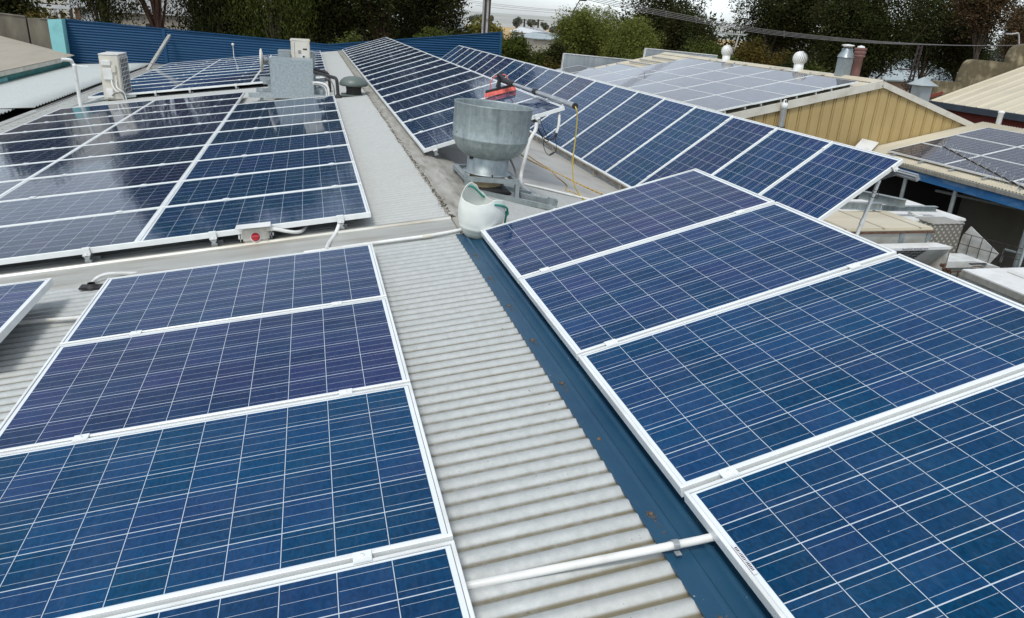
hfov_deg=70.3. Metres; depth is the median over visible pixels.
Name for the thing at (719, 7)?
sky
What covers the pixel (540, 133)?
cable
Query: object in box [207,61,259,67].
solar panel
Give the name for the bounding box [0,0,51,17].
tree
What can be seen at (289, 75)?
duct box
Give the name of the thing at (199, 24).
tree
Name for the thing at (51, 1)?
distant wood
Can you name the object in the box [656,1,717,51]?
tree
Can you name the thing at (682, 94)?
solar panel
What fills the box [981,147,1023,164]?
solar panel
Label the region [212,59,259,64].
solar panel
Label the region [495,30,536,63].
shrub
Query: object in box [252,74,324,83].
solar panel
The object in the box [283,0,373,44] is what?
tree
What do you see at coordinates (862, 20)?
tree
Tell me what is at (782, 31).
overhead wire
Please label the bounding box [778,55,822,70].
shrub
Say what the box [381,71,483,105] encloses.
solar panel
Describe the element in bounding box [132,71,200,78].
solar panel
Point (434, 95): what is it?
solar panel
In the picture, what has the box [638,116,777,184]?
solar panel
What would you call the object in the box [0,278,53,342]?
solar panel
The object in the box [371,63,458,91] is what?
solar panel
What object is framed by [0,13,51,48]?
concrete wall
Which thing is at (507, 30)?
field
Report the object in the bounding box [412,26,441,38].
shrub
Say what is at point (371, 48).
solar panel
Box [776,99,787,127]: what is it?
flue pipe
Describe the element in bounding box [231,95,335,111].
solar panel
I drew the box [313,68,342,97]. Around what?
pipe run
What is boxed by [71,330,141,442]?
mounting rail
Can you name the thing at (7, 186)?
solar panel
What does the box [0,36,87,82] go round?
neighbour building
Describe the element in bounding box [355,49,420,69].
solar panel
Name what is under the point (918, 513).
solar panel
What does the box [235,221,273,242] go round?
isolator switch
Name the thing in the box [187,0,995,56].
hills
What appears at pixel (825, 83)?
solar panel
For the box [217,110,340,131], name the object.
solar panel
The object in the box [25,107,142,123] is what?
solar panel
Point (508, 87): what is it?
cleaning brush
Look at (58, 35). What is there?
pillar
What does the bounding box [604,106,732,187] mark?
solar panel
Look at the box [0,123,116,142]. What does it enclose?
solar panel
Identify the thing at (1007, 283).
truck body
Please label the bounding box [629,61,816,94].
mounting rail
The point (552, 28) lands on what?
tree
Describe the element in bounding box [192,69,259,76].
solar panel
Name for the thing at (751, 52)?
shrub
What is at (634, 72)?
solar panel
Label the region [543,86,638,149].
solar panel
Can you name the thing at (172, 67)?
solar panel
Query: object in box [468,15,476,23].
tree
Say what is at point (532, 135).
conduit
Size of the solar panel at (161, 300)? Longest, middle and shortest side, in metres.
1.640 x 0.990 x 0.040 m
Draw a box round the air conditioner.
[75,51,136,105]
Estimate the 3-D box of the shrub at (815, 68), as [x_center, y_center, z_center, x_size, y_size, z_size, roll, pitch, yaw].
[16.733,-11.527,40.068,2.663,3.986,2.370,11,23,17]
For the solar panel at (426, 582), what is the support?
on the mounting rail at (81, 437)
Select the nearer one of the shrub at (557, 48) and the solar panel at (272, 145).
the solar panel at (272, 145)
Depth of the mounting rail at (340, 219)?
5.44 m
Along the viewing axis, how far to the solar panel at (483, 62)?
21.70 m
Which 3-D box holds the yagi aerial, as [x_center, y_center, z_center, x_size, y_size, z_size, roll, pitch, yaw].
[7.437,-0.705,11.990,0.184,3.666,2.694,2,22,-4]
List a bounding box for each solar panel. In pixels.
[0,114,130,133]
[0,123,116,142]
[0,133,100,153]
[0,146,79,166]
[0,161,54,181]
[0,161,194,201]
[0,179,26,195]
[0,181,180,226]
[0,208,160,264]
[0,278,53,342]
[0,297,409,453]
[0,383,452,617]
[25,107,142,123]
[28,145,206,178]
[43,100,153,115]
[59,132,215,159]
[59,243,386,344]
[82,121,223,145]
[88,85,177,98]
[101,81,183,91]
[102,112,229,132]
[105,540,474,617]
[119,104,235,122]
[130,74,195,81]
[130,77,190,85]
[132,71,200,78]
[133,98,240,113]
[138,183,370,246]
[139,68,204,75]
[146,92,244,105]
[147,65,209,72]
[154,63,213,69]
[158,61,216,67]
[163,161,360,206]
[166,59,219,64]
[172,78,253,90]
[180,75,256,84]
[181,145,354,180]
[186,71,259,80]
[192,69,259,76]
[196,130,349,160]
[197,66,259,73]
[202,64,259,70]
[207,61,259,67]
[207,119,344,144]
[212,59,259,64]
[215,57,269,62]
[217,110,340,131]
[218,55,270,60]
[224,102,338,120]
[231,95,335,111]
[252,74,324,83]
[255,69,326,77]
[257,66,325,74]
[260,63,324,70]
[263,61,323,67]
[342,37,386,50]
[343,38,390,53]
[345,39,394,54]
[346,41,397,56]
[348,42,401,58]
[349,43,404,60]
[351,45,410,63]
[353,47,415,65]
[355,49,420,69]
[358,51,427,73]
[361,54,433,76]
[364,56,440,80]
[367,59,450,85]
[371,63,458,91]
[376,66,471,98]
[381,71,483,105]
[386,75,496,114]
[393,82,515,124]
[401,88,537,137]
[411,96,564,152]
[441,45,463,59]
[446,46,468,61]
[451,48,475,63]
[457,50,482,65]
[462,51,489,68]
[469,53,497,70]
[475,55,505,74]
[480,168,774,283]
[483,57,514,77]
[491,60,525,79]
[505,62,536,81]
[514,65,548,88]
[518,202,896,360]
[521,68,562,93]
[530,76,595,127]
[530,80,615,139]
[533,72,577,98]
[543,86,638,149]
[555,65,593,72]
[560,91,665,160]
[570,69,611,77]
[578,254,1023,496]
[581,98,696,174]
[587,73,630,82]
[595,64,637,72]
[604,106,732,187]
[606,77,655,87]
[613,68,658,76]
[628,82,681,94]
[636,72,684,81]
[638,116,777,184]
[639,63,686,71]
[653,88,713,101]
[658,76,712,87]
[662,67,711,75]
[666,58,712,66]
[683,95,752,111]
[684,371,1023,617]
[686,71,742,81]
[687,82,746,94]
[688,62,741,70]
[713,127,832,194]
[716,65,771,75]
[717,76,780,87]
[718,88,788,104]
[747,70,811,81]
[751,82,823,96]
[760,141,903,220]
[782,75,857,89]
[887,143,978,165]
[922,135,1014,155]
[944,156,1023,181]
[956,127,1023,146]
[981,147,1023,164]
[1013,179,1023,185]
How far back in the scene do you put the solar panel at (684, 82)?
20.20 m
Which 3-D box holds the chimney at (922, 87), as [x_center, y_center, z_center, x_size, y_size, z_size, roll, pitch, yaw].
[12.633,-5.203,23.237,0.636,4.260,0.636,-3,23,-15]
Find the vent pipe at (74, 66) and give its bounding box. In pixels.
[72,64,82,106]
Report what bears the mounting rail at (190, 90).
on the workshop building at (540, 454)
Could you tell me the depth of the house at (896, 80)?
69.09 m
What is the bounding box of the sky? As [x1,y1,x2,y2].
[455,0,1023,44]
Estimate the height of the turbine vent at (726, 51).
0.593 m
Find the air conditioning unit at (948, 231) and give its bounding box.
[915,217,964,266]
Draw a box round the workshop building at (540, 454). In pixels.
[0,50,772,617]
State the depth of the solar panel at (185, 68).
21.21 m
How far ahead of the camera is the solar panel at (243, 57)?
24.20 m
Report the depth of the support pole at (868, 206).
7.18 m
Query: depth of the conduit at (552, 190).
8.30 m
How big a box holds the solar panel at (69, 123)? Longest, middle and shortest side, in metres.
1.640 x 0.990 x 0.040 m
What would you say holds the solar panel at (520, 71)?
on the mounting rail
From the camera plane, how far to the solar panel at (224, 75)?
17.96 m
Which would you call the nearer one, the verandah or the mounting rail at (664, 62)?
the mounting rail at (664, 62)
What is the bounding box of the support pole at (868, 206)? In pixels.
[855,174,894,235]
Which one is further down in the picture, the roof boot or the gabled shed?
the roof boot
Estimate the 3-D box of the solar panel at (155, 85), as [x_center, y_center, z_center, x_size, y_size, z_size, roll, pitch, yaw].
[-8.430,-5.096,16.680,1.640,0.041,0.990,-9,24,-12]
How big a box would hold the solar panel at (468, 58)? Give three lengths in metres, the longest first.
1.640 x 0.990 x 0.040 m
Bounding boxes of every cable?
[538,120,548,141]
[543,139,556,155]
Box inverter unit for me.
[290,38,309,57]
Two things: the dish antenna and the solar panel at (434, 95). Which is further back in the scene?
the dish antenna
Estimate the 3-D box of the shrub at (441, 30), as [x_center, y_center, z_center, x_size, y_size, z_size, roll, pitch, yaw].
[-3.205,-11.026,34.753,3.044,4.736,2.458,-3,23,-15]
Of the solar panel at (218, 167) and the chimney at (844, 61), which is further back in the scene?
the chimney at (844, 61)
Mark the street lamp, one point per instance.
(1014, 34)
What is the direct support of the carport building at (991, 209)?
on the yard paving
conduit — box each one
[17,316,78,324]
[91,272,135,281]
[266,225,307,233]
[304,228,461,251]
[324,223,340,249]
[466,533,714,589]
[519,122,555,208]
[523,183,589,199]
[555,112,560,133]
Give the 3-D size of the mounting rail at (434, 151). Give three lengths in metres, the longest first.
20.237 x 0.109 x 0.055 m
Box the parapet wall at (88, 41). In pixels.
[65,19,501,64]
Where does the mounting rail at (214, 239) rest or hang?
on the workshop building at (540, 454)
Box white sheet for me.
[957,227,998,262]
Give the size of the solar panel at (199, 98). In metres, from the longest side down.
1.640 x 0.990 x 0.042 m
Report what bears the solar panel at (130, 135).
on the mounting rail at (91, 156)
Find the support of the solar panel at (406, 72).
on the mounting rail at (537, 118)
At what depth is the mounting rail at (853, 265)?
3.43 m
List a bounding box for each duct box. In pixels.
[269,57,314,94]
[277,49,315,87]
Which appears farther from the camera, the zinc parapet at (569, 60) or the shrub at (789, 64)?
the shrub at (789, 64)
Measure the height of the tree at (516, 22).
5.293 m
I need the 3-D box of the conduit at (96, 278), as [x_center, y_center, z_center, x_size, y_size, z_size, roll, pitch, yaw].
[-2.620,-0.213,4.792,0.288,0.072,0.048,-12,27,-34]
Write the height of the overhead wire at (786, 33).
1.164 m
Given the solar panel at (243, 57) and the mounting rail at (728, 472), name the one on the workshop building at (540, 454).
the mounting rail at (728, 472)
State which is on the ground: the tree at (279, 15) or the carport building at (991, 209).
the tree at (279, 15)
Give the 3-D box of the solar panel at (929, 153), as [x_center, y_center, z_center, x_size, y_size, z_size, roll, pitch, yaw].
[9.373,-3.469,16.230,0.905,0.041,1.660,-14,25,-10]
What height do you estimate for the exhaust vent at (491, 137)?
0.991 m
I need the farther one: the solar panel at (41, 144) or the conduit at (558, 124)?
the solar panel at (41, 144)
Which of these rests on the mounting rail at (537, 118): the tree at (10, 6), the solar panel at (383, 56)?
the solar panel at (383, 56)
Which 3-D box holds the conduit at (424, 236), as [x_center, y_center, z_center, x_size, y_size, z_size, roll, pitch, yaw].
[-0.854,-0.482,5.116,1.184,0.167,0.096,-5,23,-19]
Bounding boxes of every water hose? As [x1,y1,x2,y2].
[521,154,601,194]
[528,155,579,195]
[572,106,584,199]
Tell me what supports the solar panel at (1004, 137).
on the mounting rail
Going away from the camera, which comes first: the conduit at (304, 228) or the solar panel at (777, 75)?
the conduit at (304, 228)
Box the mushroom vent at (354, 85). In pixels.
[339,76,367,96]
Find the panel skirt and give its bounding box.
[529,132,625,189]
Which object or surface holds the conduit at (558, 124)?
attached to the solar panel at (438, 137)
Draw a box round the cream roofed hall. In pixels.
[929,66,1023,128]
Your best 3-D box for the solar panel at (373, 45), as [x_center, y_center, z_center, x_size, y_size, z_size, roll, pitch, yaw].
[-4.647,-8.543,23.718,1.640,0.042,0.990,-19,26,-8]
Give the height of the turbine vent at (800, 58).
0.611 m
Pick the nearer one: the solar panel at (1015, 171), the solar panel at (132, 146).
the solar panel at (132, 146)
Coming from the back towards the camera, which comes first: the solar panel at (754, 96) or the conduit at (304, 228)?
the solar panel at (754, 96)
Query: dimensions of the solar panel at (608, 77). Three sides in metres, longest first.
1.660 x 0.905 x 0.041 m
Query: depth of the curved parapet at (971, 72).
25.86 m
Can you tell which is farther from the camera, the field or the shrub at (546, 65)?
the field
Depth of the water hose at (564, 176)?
9.76 m
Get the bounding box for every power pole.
[481,0,490,32]
[718,30,745,48]
[897,45,922,92]
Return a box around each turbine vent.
[718,45,732,61]
[785,51,807,71]
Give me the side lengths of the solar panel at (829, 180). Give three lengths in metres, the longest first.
1.640 x 0.990 x 0.040 m
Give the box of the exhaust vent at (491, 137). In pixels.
[452,98,558,209]
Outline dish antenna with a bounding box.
[259,48,270,79]
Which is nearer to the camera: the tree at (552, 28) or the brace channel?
the brace channel
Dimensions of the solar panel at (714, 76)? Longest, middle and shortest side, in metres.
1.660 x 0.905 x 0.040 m
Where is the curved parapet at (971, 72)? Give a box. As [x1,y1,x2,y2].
[929,44,1023,105]
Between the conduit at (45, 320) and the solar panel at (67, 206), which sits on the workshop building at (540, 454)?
the conduit at (45, 320)
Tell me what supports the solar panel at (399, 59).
on the mounting rail at (537, 118)
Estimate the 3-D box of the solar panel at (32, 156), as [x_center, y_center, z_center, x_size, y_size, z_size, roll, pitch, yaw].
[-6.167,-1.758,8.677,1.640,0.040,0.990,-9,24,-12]
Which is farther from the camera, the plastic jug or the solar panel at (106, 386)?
the plastic jug
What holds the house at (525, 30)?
on the ground
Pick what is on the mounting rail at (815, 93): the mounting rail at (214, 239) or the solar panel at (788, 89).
the solar panel at (788, 89)
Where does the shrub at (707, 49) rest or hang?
on the yard paving
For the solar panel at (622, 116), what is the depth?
11.75 m
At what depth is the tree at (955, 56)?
52.30 m
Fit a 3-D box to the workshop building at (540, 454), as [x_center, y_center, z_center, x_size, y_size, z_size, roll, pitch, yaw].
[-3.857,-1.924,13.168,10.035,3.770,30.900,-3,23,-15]
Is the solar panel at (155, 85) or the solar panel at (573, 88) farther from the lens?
the solar panel at (155, 85)
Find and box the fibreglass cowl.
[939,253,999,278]
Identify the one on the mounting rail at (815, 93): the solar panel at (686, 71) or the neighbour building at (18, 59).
the solar panel at (686, 71)
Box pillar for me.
[47,19,70,57]
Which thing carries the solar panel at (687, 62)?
on the mounting rail at (664, 62)
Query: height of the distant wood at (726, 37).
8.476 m
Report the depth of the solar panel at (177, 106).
12.63 m
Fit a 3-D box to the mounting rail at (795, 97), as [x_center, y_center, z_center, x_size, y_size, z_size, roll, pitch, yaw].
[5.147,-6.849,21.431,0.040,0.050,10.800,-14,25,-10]
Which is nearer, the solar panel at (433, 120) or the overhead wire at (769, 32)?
the solar panel at (433, 120)
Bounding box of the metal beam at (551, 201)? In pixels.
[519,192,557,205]
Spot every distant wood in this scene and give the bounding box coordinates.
[18,0,410,41]
[583,5,998,72]
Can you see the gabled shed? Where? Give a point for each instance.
(881, 112)
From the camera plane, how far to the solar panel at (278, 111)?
11.14 m
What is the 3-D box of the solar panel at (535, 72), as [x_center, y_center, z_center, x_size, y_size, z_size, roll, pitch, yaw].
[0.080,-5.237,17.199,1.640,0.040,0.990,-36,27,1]
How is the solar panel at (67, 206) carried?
on the mounting rail at (91, 156)
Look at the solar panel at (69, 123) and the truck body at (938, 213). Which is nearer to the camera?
the solar panel at (69, 123)
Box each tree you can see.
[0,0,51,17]
[65,0,142,25]
[83,0,188,27]
[129,0,264,36]
[205,0,327,42]
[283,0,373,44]
[332,0,411,41]
[353,2,454,39]
[390,0,474,39]
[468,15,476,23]
[512,16,522,28]
[526,19,536,26]
[540,22,548,30]
[544,2,610,55]
[549,26,556,32]
[577,3,621,56]
[595,13,666,58]
[610,0,712,48]
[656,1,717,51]
[727,0,841,60]
[802,0,955,78]
[885,0,994,89]
[920,12,1004,81]
[942,0,1023,59]
[985,41,1004,61]
[996,1,1023,59]
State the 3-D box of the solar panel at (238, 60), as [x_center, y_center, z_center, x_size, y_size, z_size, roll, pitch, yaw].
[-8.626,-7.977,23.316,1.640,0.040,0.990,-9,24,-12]
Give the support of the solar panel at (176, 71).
on the mounting rail
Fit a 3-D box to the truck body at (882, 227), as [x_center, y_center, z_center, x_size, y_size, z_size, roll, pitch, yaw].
[5.193,-0.290,12.186,2.813,2.496,1.107,-3,23,-15]
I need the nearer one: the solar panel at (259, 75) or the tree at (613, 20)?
the solar panel at (259, 75)
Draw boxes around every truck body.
[823,210,934,243]
[837,199,965,222]
[960,267,1023,304]
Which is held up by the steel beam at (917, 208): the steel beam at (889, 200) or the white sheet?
the steel beam at (889, 200)
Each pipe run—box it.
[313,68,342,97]
[313,75,334,95]
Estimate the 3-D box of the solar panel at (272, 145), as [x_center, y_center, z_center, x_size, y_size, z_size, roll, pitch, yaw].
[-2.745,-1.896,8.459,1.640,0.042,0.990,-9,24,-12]
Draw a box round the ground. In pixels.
[214,13,945,233]
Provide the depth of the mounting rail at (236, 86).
15.94 m
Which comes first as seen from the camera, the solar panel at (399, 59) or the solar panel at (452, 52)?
the solar panel at (399, 59)
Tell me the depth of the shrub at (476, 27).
56.94 m
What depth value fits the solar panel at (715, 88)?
18.68 m
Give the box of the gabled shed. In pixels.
[594,52,974,146]
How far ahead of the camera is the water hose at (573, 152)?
8.18 m
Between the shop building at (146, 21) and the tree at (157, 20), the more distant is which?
the shop building at (146, 21)
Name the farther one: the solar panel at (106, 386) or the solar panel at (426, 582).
the solar panel at (106, 386)
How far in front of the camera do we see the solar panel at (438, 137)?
8.27 m
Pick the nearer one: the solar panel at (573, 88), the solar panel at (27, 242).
the solar panel at (27, 242)
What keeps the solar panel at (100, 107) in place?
on the mounting rail
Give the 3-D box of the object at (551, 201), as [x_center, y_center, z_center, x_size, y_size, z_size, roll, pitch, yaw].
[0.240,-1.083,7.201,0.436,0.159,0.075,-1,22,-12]
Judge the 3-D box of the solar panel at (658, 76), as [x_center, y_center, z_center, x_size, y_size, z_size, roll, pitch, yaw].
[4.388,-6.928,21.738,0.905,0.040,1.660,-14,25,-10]
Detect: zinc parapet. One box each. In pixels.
[561,53,631,67]
[643,48,717,57]
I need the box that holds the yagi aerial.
[939,142,1023,267]
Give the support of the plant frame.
on the workshop building at (540, 454)
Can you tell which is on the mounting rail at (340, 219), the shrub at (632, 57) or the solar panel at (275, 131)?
the solar panel at (275, 131)
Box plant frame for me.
[248,76,327,100]
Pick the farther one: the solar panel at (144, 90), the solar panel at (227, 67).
the solar panel at (227, 67)
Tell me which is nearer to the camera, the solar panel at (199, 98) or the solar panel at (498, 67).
the solar panel at (199, 98)
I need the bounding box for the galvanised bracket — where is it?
[999,248,1021,261]
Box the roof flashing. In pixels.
[855,138,878,150]
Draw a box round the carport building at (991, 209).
[853,122,1023,267]
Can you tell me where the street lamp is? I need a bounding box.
[1005,32,1019,43]
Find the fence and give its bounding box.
[959,232,1021,268]
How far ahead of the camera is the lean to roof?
17.71 m
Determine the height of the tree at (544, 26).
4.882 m
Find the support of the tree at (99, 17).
on the ground
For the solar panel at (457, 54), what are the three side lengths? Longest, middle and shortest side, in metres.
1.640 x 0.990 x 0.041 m
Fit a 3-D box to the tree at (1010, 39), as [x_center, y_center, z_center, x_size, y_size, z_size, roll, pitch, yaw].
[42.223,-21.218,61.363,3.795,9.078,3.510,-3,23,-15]
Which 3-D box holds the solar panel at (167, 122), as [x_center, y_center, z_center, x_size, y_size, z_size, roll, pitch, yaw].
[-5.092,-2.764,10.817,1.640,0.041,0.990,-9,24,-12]
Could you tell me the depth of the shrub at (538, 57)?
40.10 m
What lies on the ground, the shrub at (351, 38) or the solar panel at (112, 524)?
the shrub at (351, 38)
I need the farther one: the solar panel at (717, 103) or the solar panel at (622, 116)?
the solar panel at (717, 103)
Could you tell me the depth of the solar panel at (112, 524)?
2.39 m
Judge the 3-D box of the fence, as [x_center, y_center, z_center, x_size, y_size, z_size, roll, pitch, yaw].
[8.910,-0.039,12.797,0.012,2.011,5.011,-9,25,-29]
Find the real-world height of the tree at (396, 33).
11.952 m
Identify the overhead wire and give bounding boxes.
[589,0,1013,45]
[596,0,1011,45]
[604,0,1002,45]
[611,0,989,45]
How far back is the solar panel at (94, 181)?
7.18 m
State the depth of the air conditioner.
15.06 m
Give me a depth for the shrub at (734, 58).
38.68 m
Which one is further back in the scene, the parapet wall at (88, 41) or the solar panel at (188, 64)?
the parapet wall at (88, 41)
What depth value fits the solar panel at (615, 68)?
24.71 m
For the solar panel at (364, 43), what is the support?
on the mounting rail at (434, 151)
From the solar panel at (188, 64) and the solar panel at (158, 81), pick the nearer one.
the solar panel at (158, 81)
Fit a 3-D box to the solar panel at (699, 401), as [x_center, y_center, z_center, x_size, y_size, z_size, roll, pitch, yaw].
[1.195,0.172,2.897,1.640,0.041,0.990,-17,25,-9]
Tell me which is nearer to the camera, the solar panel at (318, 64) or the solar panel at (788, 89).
the solar panel at (788, 89)
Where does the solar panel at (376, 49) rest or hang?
on the mounting rail at (434, 151)
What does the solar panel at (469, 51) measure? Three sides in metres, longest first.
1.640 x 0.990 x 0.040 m
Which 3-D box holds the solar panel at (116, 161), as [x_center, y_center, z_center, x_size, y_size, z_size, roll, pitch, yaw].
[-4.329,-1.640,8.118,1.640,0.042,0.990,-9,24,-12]
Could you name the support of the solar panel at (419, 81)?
attached to the mounting rail at (537, 118)
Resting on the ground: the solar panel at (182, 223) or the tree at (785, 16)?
the tree at (785, 16)
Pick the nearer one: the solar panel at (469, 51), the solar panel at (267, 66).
the solar panel at (267, 66)
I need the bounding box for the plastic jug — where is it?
[458,182,508,238]
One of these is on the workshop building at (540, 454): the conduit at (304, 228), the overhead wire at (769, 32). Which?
the conduit at (304, 228)
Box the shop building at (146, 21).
[110,0,199,29]
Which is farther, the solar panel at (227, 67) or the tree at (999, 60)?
the tree at (999, 60)
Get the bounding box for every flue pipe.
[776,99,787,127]
[995,111,1004,124]
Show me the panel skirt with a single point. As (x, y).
(596, 173)
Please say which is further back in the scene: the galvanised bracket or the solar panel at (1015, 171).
the solar panel at (1015, 171)
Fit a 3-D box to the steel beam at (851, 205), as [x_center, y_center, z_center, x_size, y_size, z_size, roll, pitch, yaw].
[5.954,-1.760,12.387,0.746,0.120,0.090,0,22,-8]
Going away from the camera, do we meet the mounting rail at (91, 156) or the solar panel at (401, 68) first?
the mounting rail at (91, 156)
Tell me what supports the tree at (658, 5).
on the ground
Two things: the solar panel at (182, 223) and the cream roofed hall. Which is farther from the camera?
the cream roofed hall
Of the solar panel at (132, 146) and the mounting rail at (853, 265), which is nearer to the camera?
the mounting rail at (853, 265)
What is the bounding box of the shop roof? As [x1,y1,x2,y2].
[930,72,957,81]
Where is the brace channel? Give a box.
[146,34,170,69]
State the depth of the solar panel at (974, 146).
16.32 m
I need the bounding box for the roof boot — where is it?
[78,282,102,289]
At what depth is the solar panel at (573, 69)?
26.08 m
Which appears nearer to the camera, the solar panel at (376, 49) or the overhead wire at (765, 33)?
the solar panel at (376, 49)
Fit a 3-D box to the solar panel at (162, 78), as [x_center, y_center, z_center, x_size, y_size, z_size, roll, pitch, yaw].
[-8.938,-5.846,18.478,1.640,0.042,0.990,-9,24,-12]
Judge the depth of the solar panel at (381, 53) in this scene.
20.13 m
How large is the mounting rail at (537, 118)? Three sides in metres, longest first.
20.237 x 0.109 x 0.055 m
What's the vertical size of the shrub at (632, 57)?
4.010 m
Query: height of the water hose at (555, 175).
0.079 m
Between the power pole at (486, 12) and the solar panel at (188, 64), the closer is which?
the solar panel at (188, 64)
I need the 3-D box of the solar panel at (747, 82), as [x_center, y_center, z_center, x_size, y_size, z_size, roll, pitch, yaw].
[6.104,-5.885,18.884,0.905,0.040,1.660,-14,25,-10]
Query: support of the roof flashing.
attached to the carport building at (991, 209)
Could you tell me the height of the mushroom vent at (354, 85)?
0.345 m
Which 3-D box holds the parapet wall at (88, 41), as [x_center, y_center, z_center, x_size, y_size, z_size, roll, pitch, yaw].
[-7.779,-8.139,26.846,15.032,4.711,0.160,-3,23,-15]
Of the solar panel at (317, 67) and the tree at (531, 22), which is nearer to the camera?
the solar panel at (317, 67)
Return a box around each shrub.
[17,4,82,21]
[328,28,367,43]
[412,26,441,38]
[429,25,461,36]
[459,14,504,38]
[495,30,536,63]
[530,45,551,66]
[539,55,560,69]
[541,38,566,66]
[613,51,642,59]
[680,31,722,51]
[680,35,731,59]
[730,56,743,61]
[731,35,776,65]
[764,48,793,66]
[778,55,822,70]
[803,61,834,71]
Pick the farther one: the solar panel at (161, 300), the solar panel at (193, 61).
the solar panel at (193, 61)
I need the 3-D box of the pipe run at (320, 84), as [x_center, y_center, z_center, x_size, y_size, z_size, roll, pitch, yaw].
[-3.528,-4.151,13.514,0.682,0.386,0.115,19,26,33]
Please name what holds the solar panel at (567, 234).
attached to the mounting rail at (728, 472)
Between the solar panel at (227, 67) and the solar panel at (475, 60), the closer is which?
the solar panel at (227, 67)
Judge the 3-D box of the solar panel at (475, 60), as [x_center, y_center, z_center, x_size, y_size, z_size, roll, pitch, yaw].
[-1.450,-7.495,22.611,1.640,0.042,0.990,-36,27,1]
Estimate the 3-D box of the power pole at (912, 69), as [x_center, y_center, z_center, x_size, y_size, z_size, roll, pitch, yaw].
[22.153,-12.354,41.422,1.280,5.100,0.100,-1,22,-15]
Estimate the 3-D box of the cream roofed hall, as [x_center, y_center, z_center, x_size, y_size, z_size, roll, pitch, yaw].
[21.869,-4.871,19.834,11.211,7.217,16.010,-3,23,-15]
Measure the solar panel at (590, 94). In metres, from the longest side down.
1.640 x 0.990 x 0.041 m
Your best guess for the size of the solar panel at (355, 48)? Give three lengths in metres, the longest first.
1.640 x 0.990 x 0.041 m
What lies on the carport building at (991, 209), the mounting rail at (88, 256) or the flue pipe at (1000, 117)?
the flue pipe at (1000, 117)
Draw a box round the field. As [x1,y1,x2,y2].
[467,25,742,47]
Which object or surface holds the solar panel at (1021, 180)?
on the mounting rail
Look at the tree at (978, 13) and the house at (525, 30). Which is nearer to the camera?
the tree at (978, 13)
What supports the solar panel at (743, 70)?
on the mounting rail at (675, 60)
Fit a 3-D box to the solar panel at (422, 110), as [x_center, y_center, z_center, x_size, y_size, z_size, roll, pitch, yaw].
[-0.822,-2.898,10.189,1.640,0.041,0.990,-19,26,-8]
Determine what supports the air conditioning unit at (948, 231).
on the yard paving
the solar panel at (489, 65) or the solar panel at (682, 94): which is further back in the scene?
the solar panel at (489, 65)
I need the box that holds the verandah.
[35,4,70,16]
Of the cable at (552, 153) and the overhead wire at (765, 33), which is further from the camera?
the overhead wire at (765, 33)
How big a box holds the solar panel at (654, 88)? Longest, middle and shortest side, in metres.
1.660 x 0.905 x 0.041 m
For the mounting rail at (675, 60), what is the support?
attached to the gabled shed
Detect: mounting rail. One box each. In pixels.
[29,104,166,197]
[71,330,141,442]
[81,99,221,262]
[188,66,219,92]
[208,108,264,246]
[234,59,257,88]
[320,103,347,229]
[331,301,371,563]
[348,51,438,155]
[379,40,540,123]
[461,48,919,181]
[539,267,739,479]
[616,63,797,98]
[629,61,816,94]
[639,59,832,90]
[652,56,851,86]
[734,209,861,268]
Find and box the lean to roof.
[0,63,148,121]
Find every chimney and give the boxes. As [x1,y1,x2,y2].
[834,44,854,76]
[850,45,866,76]
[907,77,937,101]
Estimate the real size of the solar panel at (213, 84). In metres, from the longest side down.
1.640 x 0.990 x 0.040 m
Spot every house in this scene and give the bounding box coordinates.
[29,0,75,18]
[67,0,106,20]
[511,27,548,37]
[519,32,571,52]
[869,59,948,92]
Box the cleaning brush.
[484,72,577,108]
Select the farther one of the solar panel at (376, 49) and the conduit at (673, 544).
the solar panel at (376, 49)
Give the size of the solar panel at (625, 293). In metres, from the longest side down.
1.640 x 0.990 x 0.042 m
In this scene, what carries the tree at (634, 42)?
on the ground
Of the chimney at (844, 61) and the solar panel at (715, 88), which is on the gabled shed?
the chimney at (844, 61)
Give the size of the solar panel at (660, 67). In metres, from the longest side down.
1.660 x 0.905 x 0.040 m
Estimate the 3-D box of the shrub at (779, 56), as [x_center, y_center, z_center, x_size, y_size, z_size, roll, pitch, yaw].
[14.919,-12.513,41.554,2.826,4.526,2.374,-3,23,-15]
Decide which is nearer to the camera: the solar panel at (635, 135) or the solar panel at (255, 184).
the solar panel at (255, 184)
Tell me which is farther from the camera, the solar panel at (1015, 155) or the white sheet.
the solar panel at (1015, 155)
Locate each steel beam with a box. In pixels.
[840,201,883,209]
[858,191,907,207]
[881,205,937,211]
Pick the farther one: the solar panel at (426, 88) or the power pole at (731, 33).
the power pole at (731, 33)
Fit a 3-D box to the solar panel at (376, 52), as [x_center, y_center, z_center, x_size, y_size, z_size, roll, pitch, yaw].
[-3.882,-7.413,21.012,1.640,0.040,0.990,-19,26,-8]

